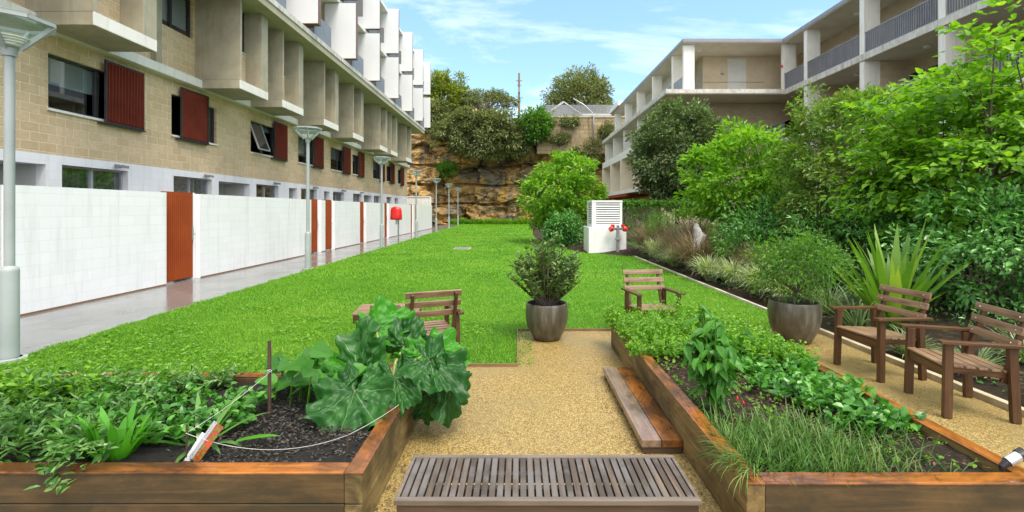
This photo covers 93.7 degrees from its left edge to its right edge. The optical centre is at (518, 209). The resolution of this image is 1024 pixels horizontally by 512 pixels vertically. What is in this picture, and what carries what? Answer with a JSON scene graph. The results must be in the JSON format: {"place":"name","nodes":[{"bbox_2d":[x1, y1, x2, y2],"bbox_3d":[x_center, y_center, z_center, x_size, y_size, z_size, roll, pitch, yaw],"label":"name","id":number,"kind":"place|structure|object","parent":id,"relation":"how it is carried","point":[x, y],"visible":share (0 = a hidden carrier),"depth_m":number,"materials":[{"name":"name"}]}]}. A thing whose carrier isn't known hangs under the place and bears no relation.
{"place":"outdoors","nodes":[
{"label":"outdoors","id":0,"kind":"place"},
{"bbox_2d":[0,0,430,203],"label":"terrace building","id":1,"kind":"structure","parent":0,"point":[217,97],"depth_m":15.72,"materials":[{"name":"brick"}]},
{"bbox_2d":[48,54,103,118],"bbox_3d":[-10.939,-2.870,11.675,0.922,1.420,2.350,0,0,0],"label":"window","id":2,"kind":"structure","parent":1,"relation":"in","point":[71,88],"depth_m":11.79,"materials":[{"name":"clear glass"}]},
{"bbox_2d":[62,165,122,189],"bbox_3d":[-10.647,0.320,11.845,0.218,2.700,1.850,0,0,0],"label":"window","id":3,"kind":"structure","parent":1,"relation":"in","point":[72,176],"depth_m":11.87,"materials":[{"name":"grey glass"}]},
{"bbox_2d":[162,0,189,37],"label":"window","id":4,"kind":"structure","parent":1,"relation":"in","point":[173,11],"depth_m":14.90,"materials":[{"name":"black glass"}]},
{"bbox_2d":[174,176,207,193],"bbox_3d":[-10.647,0.320,15.350,0.218,2.700,1.800,0,0,0],"label":"window","id":5,"kind":"structure","parent":1,"relation":"in","point":[181,184],"depth_m":15.45,"materials":[{"name":"glass"}]},
{"bbox_2d":[171,95,213,142],"bbox_3d":[-10.939,-2.870,15.430,0.922,1.420,2.340,0,0,0],"label":"window","id":6,"kind":"structure","parent":1,"relation":"in","point":[175,106],"depth_m":15.95,"materials":[{"name":"black glass"}]},
{"bbox_2d":[251,121,273,155],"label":"window","id":7,"kind":"structure","parent":1,"relation":"in","point":[257,131],"depth_m":19.32,"materials":[{"name":"black glass"}]},
{"bbox_2d":[256,184,274,197],"bbox_3d":[-10.647,0.320,19.875,0.218,2.700,1.750,0,0,0],"label":"window","id":8,"kind":"structure","parent":1,"relation":"in","point":[261,190],"depth_m":20.00,"materials":[{"name":"glass"}]},
{"bbox_2d":[298,137,312,164],"bbox_3d":[-10.549,-2.870,23.500,0.142,1.220,1.800,0,0,0],"label":"window","id":9,"kind":"structure","parent":1,"relation":"in","point":[301,143],"depth_m":23.61,"materials":[{"name":"black glass"}]},
{"bbox_2d":[331,148,342,170],"bbox_3d":[-10.549,-2.870,27.500,0.142,1.220,2.000,0,0,0],"label":"window","id":10,"kind":"structure","parent":1,"relation":"in","point":[335,154],"depth_m":27.71,"materials":[{"name":"black glass"}]},
{"bbox_2d":[20,224,459,353],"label":"path","id":11,"kind":"structure","parent":0,"point":[39,330],"depth_m":9.12,"materials":[{"name":"concrete"}]},
{"bbox_2d":[1,185,431,315],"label":"courtyard wall","id":12,"kind":"structure","parent":11,"relation":"on","point":[74,246],"depth_m":10.60,"materials":[{"name":"paint"}]},
{"bbox_2d":[294,126,321,268],"bbox_3d":[-6.180,-0.365,14.050,0.717,4.170,0.717,0,0,2],"label":"street lamp","id":13,"kind":"object","parent":11,"relation":"on","point":[307,137],"visible":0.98,"depth_m":14.00,"materials":[{"name":"metal"}]},
{"bbox_2d":[373,156,389,247],"bbox_3d":[-6.300,-0.375,22.000,0.717,4.190,0.717,0,0,2],"label":"street lamp","id":14,"kind":"object","parent":11,"relation":"on","point":[381,224],"visible":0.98,"depth_m":21.95,"materials":[{"name":"metal"}]},
{"bbox_2d":[390,207,401,242],"bbox_3d":[-6.480,0.770,25.300,0.630,1.900,0.378,0,0,0],"label":"dispenser box","id":15,"kind":"object","parent":11,"relation":"on","point":[395,213],"visible":1,"depth_m":25.17,"materials":[{"name":"red plastic"}]},
{"bbox_2d":[0,224,772,371],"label":"lawn","id":16,"kind":"structure","parent":0,"point":[404,290],"depth_m":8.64,"materials":[{"name":"plant"}]},
{"bbox_2d":[0,8,56,363],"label":"street lamp","id":17,"kind":"object","parent":16,"relation":"on","point":[9,305],"visible":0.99,"depth_m":5.46,"materials":[{"name":"metal"}]},
{"bbox_2d":[0,303,533,371],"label":"clover","id":18,"kind":"object","parent":16,"relation":"on","point":[139,339],"visible":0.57,"depth_m":5.89,"materials":[{"name":"green plant"}]},
{"bbox_2d":[351,303,420,327],"bbox_3d":[-1.680,1.494,6.200,0.800,0.451,0.616,0,0,-6],"label":"table","id":19,"kind":"object","parent":16,"relation":"on","point":[364,308],"visible":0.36,"depth_m":6.12,"materials":[{"name":"brown wood"}]},
{"bbox_2d":[410,170,421,237],"bbox_3d":[-6.300,-0.375,29.400,0.717,4.190,0.717,0,0,2],"label":"street lamp","id":20,"kind":"object","parent":16,"relation":"on","point":[416,221],"visible":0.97,"depth_m":29.36,"materials":[{"name":"metal"}]},
{"bbox_2d":[396,289,463,362],"bbox_3d":[-0.991,1.282,5.249,0.648,0.879,0.666,0,0,-23],"label":"garden chair","id":21,"kind":"object","parent":16,"relation":"on","point":[455,311],"visible":0.41,"depth_m":5.06,"materials":[{"name":"brown wood"}]},
{"bbox_2d":[388,328,609,366],"bbox_3d":[-0.304,1.715,5.855,3.761,0.050,1.285,0,0,-36],"label":"steel edging","id":22,"kind":"object","parent":16,"relation":"on","point":[516,364],"visible":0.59,"depth_m":5.28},
{"bbox_2d":[621,269,684,316],"bbox_3d":[1.787,1.282,6.502,0.648,0.879,0.666,0,0,-8],"label":"garden chair","id":23,"kind":"object","parent":16,"relation":"on","point":[628,289],"visible":0.71,"depth_m":6.69,"materials":[{"name":"brown wood"}]},
{"bbox_2d":[407,196,430,205],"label":"boundary fence","id":24,"kind":"object","parent":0,"point":[423,200],"visible":0.23,"depth_m":52.00,"materials":[{"name":"paint"}]},
{"bbox_2d":[407,124,614,223],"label":"cliff","id":25,"kind":"structure","parent":0,"point":[488,189],"depth_m":59.96,"materials":[{"name":"stone"}]},
{"bbox_2d":[425,120,449,141],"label":"cliff shrub","id":26,"kind":"object","parent":25,"relation":"on","point":[434,127],"visible":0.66,"depth_m":58.11,"materials":[{"name":"green plant"}]},
{"bbox_2d":[428,97,457,124],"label":"cliff tree","id":27,"kind":"object","parent":25,"relation":"on","point":[436,113],"visible":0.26,"depth_m":59.59,"materials":[{"name":"green plant"}]},
{"bbox_2d":[433,156,458,180],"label":"cliff shrub","id":28,"kind":"object","parent":25,"relation":"on","point":[444,168],"visible":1,"depth_m":58.25,"materials":[{"name":"green plant"}]},
{"bbox_2d":[423,68,472,118],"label":"cliff tree","id":29,"kind":"object","parent":25,"relation":"on","point":[443,86],"visible":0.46,"depth_m":61.47,"materials":[{"name":"green plant"}]},
{"bbox_2d":[428,104,535,162],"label":"overhanging tree","id":30,"kind":"object","parent":25,"relation":"on","point":[499,135],"visible":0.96,"depth_m":57.07,"materials":[{"name":"green plant"}]},
{"bbox_2d":[459,87,522,111],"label":"spreading tree","id":31,"kind":"object","parent":25,"relation":"on","point":[478,100],"visible":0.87,"depth_m":61.08,"materials":[{"name":"green plant"}]},
{"bbox_2d":[507,141,533,159],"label":"cliff shrub","id":32,"kind":"object","parent":25,"relation":"on","point":[524,152],"visible":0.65,"depth_m":58.20,"materials":[{"name":"green plant"}]},
{"bbox_2d":[513,102,557,147],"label":"overhanging tree","id":33,"kind":"object","parent":25,"relation":"on","point":[534,115],"visible":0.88,"depth_m":57.37,"materials":[{"name":"green plant"}]},
{"bbox_2d":[540,130,572,147],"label":"cliff shrub","id":34,"kind":"object","parent":25,"relation":"on","point":[559,138],"visible":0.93,"depth_m":58.10,"materials":[{"name":"green plant"}]},
{"bbox_2d":[532,101,610,123],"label":"house","id":35,"kind":"structure","parent":25,"relation":"on","point":[568,108],"depth_m":69.19,"materials":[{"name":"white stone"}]},
{"bbox_2d":[540,61,614,115],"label":"conical tree","id":36,"kind":"object","parent":25,"relation":"on","point":[568,90],"visible":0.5,"depth_m":71.44,"materials":[{"name":"green plant"}]},
{"bbox_2d":[536,116,624,155],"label":"retaining wall","id":37,"kind":"structure","parent":25,"relation":"on","point":[582,132],"depth_m":58.60,"materials":[{"name":"brick"}]},
{"bbox_2d":[554,113,581,129],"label":"cliff shrub","id":38,"kind":"object","parent":37,"relation":"on","point":[566,121],"visible":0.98,"depth_m":58.08,"materials":[{"name":"green plant"}]},
{"bbox_2d":[595,118,614,139],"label":"cliff shrub","id":39,"kind":"object","parent":37,"relation":"attached to","point":[601,129],"visible":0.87,"depth_m":57.99,"materials":[{"name":"green plant"}]},
{"bbox_2d":[572,137,604,160],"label":"cliff shrub","id":40,"kind":"object","parent":25,"relation":"on","point":[593,155],"visible":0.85,"depth_m":58.22,"materials":[{"name":"green plant"}]},
{"bbox_2d":[432,224,596,253],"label":"ground","id":41,"kind":"structure","parent":0,"point":[433,225],"depth_m":53.92,"materials":[{"name":"soil"}]},
{"bbox_2d":[450,216,531,223],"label":"long grass","id":42,"kind":"structure","parent":41,"relation":"on","point":[492,220],"depth_m":57.77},
{"bbox_2d":[584,200,625,252],"bbox_3d":[3.505,0.670,19.750,1.490,2.100,1.500,0,0,0],"label":"vent box","id":43,"kind":"object","parent":41,"relation":"on","point":[602,217],"visible":0.84,"depth_m":19.08,"materials":[{"name":"white paint"}]},
{"bbox_2d":[634,256,766,310],"bbox_3d":[4.230,1.710,12.260,0.055,0.060,10.680,0,0,0],"label":"stone edging","id":44,"kind":"object","parent":41,"relation":"on","point":[731,295],"visible":0.4,"depth_m":10.32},
{"bbox_2d":[602,0,1023,229],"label":"apartment block","id":45,"kind":"structure","parent":41,"relation":"on","point":[854,44],"depth_m":29.70,"materials":[{"name":"concrete"}]},
{"bbox_2d":[818,328,1023,416],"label":"timber edging","id":46,"kind":"object","parent":41,"relation":"on","point":[989,398],"depth_m":4.87,"materials":[{"name":"wood"}]},
{"bbox_2d":[382,0,841,117],"label":"sky","id":47,"kind":"structure","parent":0,"point":[492,42],"materials":[{"name":"blue"}]},
{"bbox_2d":[374,331,1023,511],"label":"gravel path","id":48,"kind":"structure","parent":0,"point":[554,372],"depth_m":4.11,"materials":[{"name":"gravel"}]},
{"bbox_2d":[0,372,417,511],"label":"raised bed","id":49,"kind":"object","parent":48,"relation":"on","point":[150,482],"visible":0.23,"depth_m":2.53,"materials":[{"name":"wood"}]},
{"bbox_2d":[25,437,113,494],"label":"herb sprig","id":50,"kind":"object","parent":49,"relation":"hanging from","point":[82,444],"visible":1,"depth_m":2.56,"materials":[{"name":"green plant"}]},
{"bbox_2d":[0,360,197,409],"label":"nettle foliage","id":51,"kind":"object","parent":49,"relation":"on","point":[8,381],"visible":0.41,"depth_m":3.54,"materials":[{"name":"green plant"}]},
{"bbox_2d":[52,397,164,461],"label":"strappy plant","id":52,"kind":"object","parent":49,"relation":"on","point":[127,447],"visible":0.69,"depth_m":2.79,"materials":[{"name":"green plant"}]},
{"bbox_2d":[0,359,245,464],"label":"herb foliage","id":53,"kind":"object","parent":49,"relation":"on","point":[16,419],"visible":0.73,"depth_m":3.19,"materials":[{"name":"green plant"}]},
{"bbox_2d":[43,374,274,446],"bbox_3d":[-2.470,1.342,3.390,1.378,0.294,1.101,0,0,0],"label":"parsley foliage","id":54,"kind":"object","parent":49,"relation":"on","point":[184,415],"visible":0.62,"depth_m":3.21,"materials":[{"name":"green plant"}]},
{"bbox_2d":[2,386,372,461],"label":"bark mulch","id":55,"kind":"object","parent":49,"relation":"on","point":[281,419],"visible":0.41,"depth_m":3.08,"materials":[{"name":"soil"}]},
{"bbox_2d":[126,388,268,461],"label":"strappy plant","id":56,"kind":"object","parent":49,"relation":"on","point":[220,421],"visible":0.63,"depth_m":3.06,"materials":[{"name":"green plant"}]},
{"bbox_2d":[183,421,222,461],"bbox_3d":[-1.833,1.352,2.782,0.219,0.243,0.047,0,0,-16],"label":"seed packet","id":57,"kind":"object","parent":49,"relation":"on","point":[199,449],"visible":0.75,"depth_m":2.78,"materials":[{"name":"paper"}]},
{"bbox_2d":[267,340,270,415],"bbox_3d":[-1.794,1.255,3.450,0.024,0.630,0.024,0,0,23],"label":"garden stake","id":58,"kind":"object","parent":49,"relation":"on","point":[269,376],"visible":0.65,"depth_m":3.44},
{"bbox_2d":[254,340,378,407],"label":"squash vine","id":59,"kind":"object","parent":49,"relation":"on","point":[308,374],"visible":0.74,"depth_m":3.63,"materials":[{"name":"green plant"}]},
{"bbox_2d":[347,426,348,452],"bbox_3d":[-1.022,1.430,2.860,0.011,0.280,0.011,0,0,-22],"label":"garden stake","id":60,"kind":"object","parent":49,"relation":"on","point":[348,439],"visible":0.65,"depth_m":2.86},
{"bbox_2d":[186,369,396,449],"bbox_3d":[-1.363,1.276,3.119,1.125,0.264,0.696,0,0,0],"label":"twine","id":61,"kind":"object","parent":60,"relation":"attached to","point":[275,449],"visible":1,"depth_m":2.84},
{"bbox_2d":[301,296,471,432],"bbox_3d":[-1.009,1.236,3.810,1.301,0.932,1.327,0,0,-23],"label":"giant rhubarb","id":62,"kind":"object","parent":49,"relation":"on","point":[428,377],"visible":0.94,"depth_m":3.59,"materials":[{"name":"green plant"}]},
{"bbox_2d":[525,299,567,341],"bbox_3d":[0.370,1.478,6.420,0.570,0.485,0.570,0,0,0],"label":"plant pot","id":63,"kind":"object","parent":48,"relation":"on","point":[546,323],"visible":0.92,"depth_m":6.20,"materials":[{"name":"metal"}]},
{"bbox_2d":[506,232,583,305],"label":"potted shrub","id":64,"kind":"object","parent":63,"relation":"on","point":[545,281],"visible":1,"depth_m":6.30,"materials":[{"name":"green plant"}]},
{"bbox_2d":[394,455,701,511],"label":"slatted bench","id":65,"kind":"object","parent":48,"relation":"on","point":[657,483],"visible":1,"depth_m":2.27,"materials":[{"name":"brown wood"}]},
{"bbox_2d":[603,367,682,452],"bbox_3d":[1.010,1.670,4.165,0.290,0.100,1.570,0,0,0],"label":"timber step","id":66,"kind":"object","parent":48,"relation":"on","point":[654,430],"visible":1,"depth_m":3.82,"materials":[{"name":"brown wood"}]},
{"bbox_2d":[375,254,1023,510],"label":"leaf litter","id":67,"kind":"object","parent":48,"relation":"on","point":[749,408],"visible":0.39,"depth_m":3.44,"materials":[{"name":"plant"}]},
{"bbox_2d":[767,297,821,344],"bbox_3d":[3.610,1.455,6.300,0.630,0.530,0.630,0,0,0],"label":"plant pot","id":68,"kind":"object","parent":48,"relation":"on","point":[799,321],"visible":0.94,"depth_m":6.07,"materials":[{"name":"ceramic"}]},
{"bbox_2d":[741,221,866,304],"bbox_3d":[3.578,0.713,6.328,1.428,1.133,1.323,0,0,0],"label":"potted tree","id":69,"kind":"object","parent":68,"relation":"in","point":[797,285],"visible":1,"depth_m":6.19,"materials":[{"name":"green plant"}]},
{"bbox_2d":[611,322,1023,511],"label":"raised bed","id":70,"kind":"object","parent":48,"relation":"on","point":[982,488],"visible":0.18,"depth_m":2.67,"materials":[{"name":"wood"}]},
{"bbox_2d":[602,292,771,362],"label":"mint foliage","id":71,"kind":"object","parent":70,"relation":"on","point":[640,329],"visible":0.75,"depth_m":5.08,"materials":[{"name":"green plant"}]},
{"bbox_2d":[678,303,753,413],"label":"pepper plant","id":72,"kind":"object","parent":70,"relation":"on","point":[714,374],"visible":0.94,"depth_m":3.41,"materials":[{"name":"green plant"}]},
{"bbox_2d":[692,306,820,362],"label":"mint foliage","id":73,"kind":"object","parent":70,"relation":"on","point":[792,349],"visible":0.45,"depth_m":4.59,"materials":[{"name":"green plant"}]},
{"bbox_2d":[680,333,926,435],"bbox_3d":[2.181,1.370,4.128,1.107,0.249,2.229,0,0,0],"label":"strawberry foliage","id":74,"kind":"object","parent":70,"relation":"on","point":[803,380],"visible":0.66,"depth_m":3.62,"materials":[{"name":"green plant"}]},
{"bbox_2d":[657,359,977,467],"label":"seedling weeds","id":75,"kind":"object","parent":70,"relation":"on","point":[795,400],"visible":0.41,"depth_m":3.39,"materials":[{"name":"green plant"}]},
{"bbox_2d":[691,393,979,495],"bbox_3d":[1.731,1.352,2.918,1.569,0.236,1.195,0,0,0],"label":"chive clump","id":76,"kind":"object","parent":70,"relation":"on","point":[779,440],"visible":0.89,"depth_m":2.79,"materials":[{"name":"plant"}]},
{"bbox_2d":[998,447,1023,470],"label":"spike light","id":77,"kind":"object","parent":70,"relation":"on","point":[1014,457],"visible":1,"depth_m":2.55,"materials":[{"name":"metal"}]},
{"bbox_2d":[829,284,932,382],"bbox_3d":[3.852,1.282,5.113,0.666,0.879,0.648,0,0,-8],"label":"garden chair","id":78,"kind":"object","parent":48,"relation":"on","point":[879,334],"visible":0.95,"depth_m":5.03,"materials":[{"name":"brown wood"}]},
{"bbox_2d":[899,302,1023,423],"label":"garden chair","id":79,"kind":"object","parent":48,"relation":"on","point":[947,362],"visible":1,"depth_m":4.01,"materials":[{"name":"brown wood"}]},
{"bbox_2d":[533,223,1023,406],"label":"garden bed","id":80,"kind":"object","parent":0,"point":[989,387],"visible":0.09,"depth_m":6.72,"materials":[{"name":"soil"}]},
{"bbox_2d":[514,147,608,234],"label":"leafy shrub","id":81,"kind":"object","parent":80,"relation":"on","point":[576,182],"visible":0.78,"depth_m":24.43,"materials":[{"name":"green plant"}]},
{"bbox_2d":[540,207,584,246],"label":"leafy shrub","id":82,"kind":"object","parent":80,"relation":"on","point":[565,230],"visible":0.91,"depth_m":22.21,"materials":[{"name":"green plant"}]},
{"bbox_2d":[608,224,626,251],"bbox_3d":[3.860,1.145,18.750,0.746,1.150,0.260,0,0,0],"label":"fire hydrant","id":83,"kind":"object","parent":80,"relation":"on","point":[617,228],"visible":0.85,"depth_m":18.69,"materials":[{"name":"metal"}]},
{"bbox_2d":[624,214,674,253],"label":"fountain grass","id":84,"kind":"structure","parent":80,"relation":"on","point":[640,239],"depth_m":17.46,"materials":[{"name":"plant"}]},
{"bbox_2d":[637,237,666,257],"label":"striped grass","id":85,"kind":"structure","parent":80,"relation":"on","point":[650,250],"depth_m":16.45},
{"bbox_2d":[641,207,682,241],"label":"shrub","id":86,"kind":"object","parent":80,"relation":"on","point":[655,219],"visible":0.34,"depth_m":17.36,"materials":[{"name":"green plant"}]},
{"bbox_2d":[657,245,684,266],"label":"striped grass","id":87,"kind":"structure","parent":80,"relation":"on","point":[671,261],"depth_m":14.03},
{"bbox_2d":[622,197,729,240],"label":"clipped hedge","id":88,"kind":"object","parent":80,"relation":"on","point":[642,204],"visible":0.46,"depth_m":21.52,"materials":[{"name":"green plant"}]},
{"bbox_2d":[643,221,708,252],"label":"fountain grass","id":89,"kind":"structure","parent":80,"relation":"on","point":[667,242],"depth_m":14.81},
{"bbox_2d":[625,94,728,224],"bbox_3d":[7.928,-2.147,23.928,4.980,7.382,5.294,0,0,39],"label":"round tree","id":90,"kind":"object","parent":80,"relation":"on","point":[657,178],"visible":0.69,"depth_m":22.96,"materials":[{"name":"green plant"}]},
{"bbox_2d":[653,224,732,272],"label":"fountain grass","id":91,"kind":"object","parent":80,"relation":"on","point":[686,247],"depth_m":12.70,"materials":[{"name":"plant"}]},
{"bbox_2d":[661,216,727,242],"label":"fountain grass","id":92,"kind":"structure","parent":80,"relation":"on","point":[687,228],"depth_m":15.98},
{"bbox_2d":[691,224,707,253],"bbox_3d":[4.917,1.090,13.175,0.465,1.408,0.411,0,0,30],"label":"standing stone","id":93,"kind":"object","parent":80,"relation":"on","point":[698,231],"visible":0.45,"depth_m":13.12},
{"bbox_2d":[684,249,726,280],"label":"striped grass","id":94,"kind":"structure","parent":80,"relation":"on","point":[703,268],"depth_m":11.41,"materials":[{"name":"plant"}]},
{"bbox_2d":[688,230,762,262],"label":"fountain grass","id":95,"kind":"object","parent":80,"relation":"on","point":[713,249],"depth_m":12.19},
{"bbox_2d":[703,256,755,286],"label":"striped grass","id":96,"kind":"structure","parent":80,"relation":"on","point":[725,273],"depth_m":10.35,"materials":[{"name":"plant"}]},
{"bbox_2d":[709,227,771,267],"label":"shrub","id":97,"kind":"object","parent":80,"relation":"on","point":[726,248],"visible":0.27,"depth_m":11.42,"materials":[{"name":"green plant"}]},
{"bbox_2d":[670,114,824,239],"bbox_3d":[6.551,-0.631,14.126,3.968,4.470,3.852,0,0,44],"label":"leafy shrub","id":98,"kind":"object","parent":80,"relation":"on","point":[753,177],"visible":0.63,"depth_m":13.56,"materials":[{"name":"green plant"}]},
{"bbox_2d":[727,259,782,296],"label":"striped grass","id":99,"kind":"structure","parent":80,"relation":"on","point":[760,293],"depth_m":9.24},
{"bbox_2d":[717,239,799,277],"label":"fountain grass","id":100,"kind":"object","parent":80,"relation":"on","point":[746,261],"depth_m":10.66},
{"bbox_2d":[708,190,870,272],"bbox_3d":[6.595,0.763,12.098,3.946,2.551,3.199,0,0,0],"label":"glossy shrub","id":101,"kind":"object","parent":80,"relation":"on","point":[752,222],"visible":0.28,"depth_m":11.68,"materials":[{"name":"green plant"}]},
{"bbox_2d":[754,270,834,298],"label":"striped grass","id":102,"kind":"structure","parent":80,"relation":"on","point":[774,291],"depth_m":8.37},
{"bbox_2d":[626,241,1023,391],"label":"ground cover","id":103,"kind":"object","parent":80,"relation":"on","point":[974,310],"visible":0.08,"depth_m":6.57,"materials":[{"name":"green plant"}]},
{"bbox_2d":[788,277,862,315],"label":"lily turf","id":104,"kind":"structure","parent":80,"relation":"on","point":[830,298],"depth_m":7.51,"materials":[{"name":"plant"}]},
{"bbox_2d":[805,284,915,331],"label":"flax plant","id":105,"kind":"object","parent":80,"relation":"on","point":[860,314],"visible":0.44,"depth_m":6.71,"materials":[{"name":"plant"}]},
{"bbox_2d":[757,79,964,263],"bbox_3d":[7.560,-0.649,10.810,3.655,4.528,3.773,0,0,0],"label":"bronze shrub","id":106,"kind":"object","parent":80,"relation":"on","point":[809,195],"visible":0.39,"depth_m":10.61,"materials":[{"name":"green plant"}]},
{"bbox_2d":[775,185,951,288],"bbox_3d":[6.695,0.692,9.164,3.097,2.374,2.671,0,0,0],"label":"glossy shrub","id":107,"kind":"object","parent":80,"relation":"on","point":[848,230],"visible":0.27,"depth_m":9.03,"materials":[{"name":"green plant"}]},
{"bbox_2d":[817,221,976,329],"bbox_3d":[4.992,0.880,6.566,1.885,1.503,1.638,0,0,-35],"label":"flax plant","id":108,"kind":"object","parent":80,"relation":"on","point":[899,270],"visible":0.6,"depth_m":6.44,"materials":[{"name":"plant"}]},
{"bbox_2d":[886,325,941,358],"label":"lily turf","id":109,"kind":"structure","parent":80,"relation":"on","point":[901,351],"depth_m":5.59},
{"bbox_2d":[818,0,1023,288],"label":"broadleaf tree","id":110,"kind":"object","parent":80,"relation":"on","point":[967,149],"visible":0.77,"depth_m":7.54,"materials":[{"name":"green plant"}]},
{"bbox_2d":[879,170,1023,316],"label":"glossy shrub","id":111,"kind":"object","parent":80,"relation":"on","point":[960,288],"visible":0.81,"depth_m":6.68,"materials":[{"name":"green plant"}]},
{"bbox_2d":[930,342,1022,379],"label":"lily turf","id":112,"kind":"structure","parent":80,"relation":"on","point":[984,356],"depth_m":4.88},
{"bbox_2d":[978,324,1023,362],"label":"lily turf","id":113,"kind":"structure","parent":80,"relation":"on","point":[1021,353],"depth_m":5.01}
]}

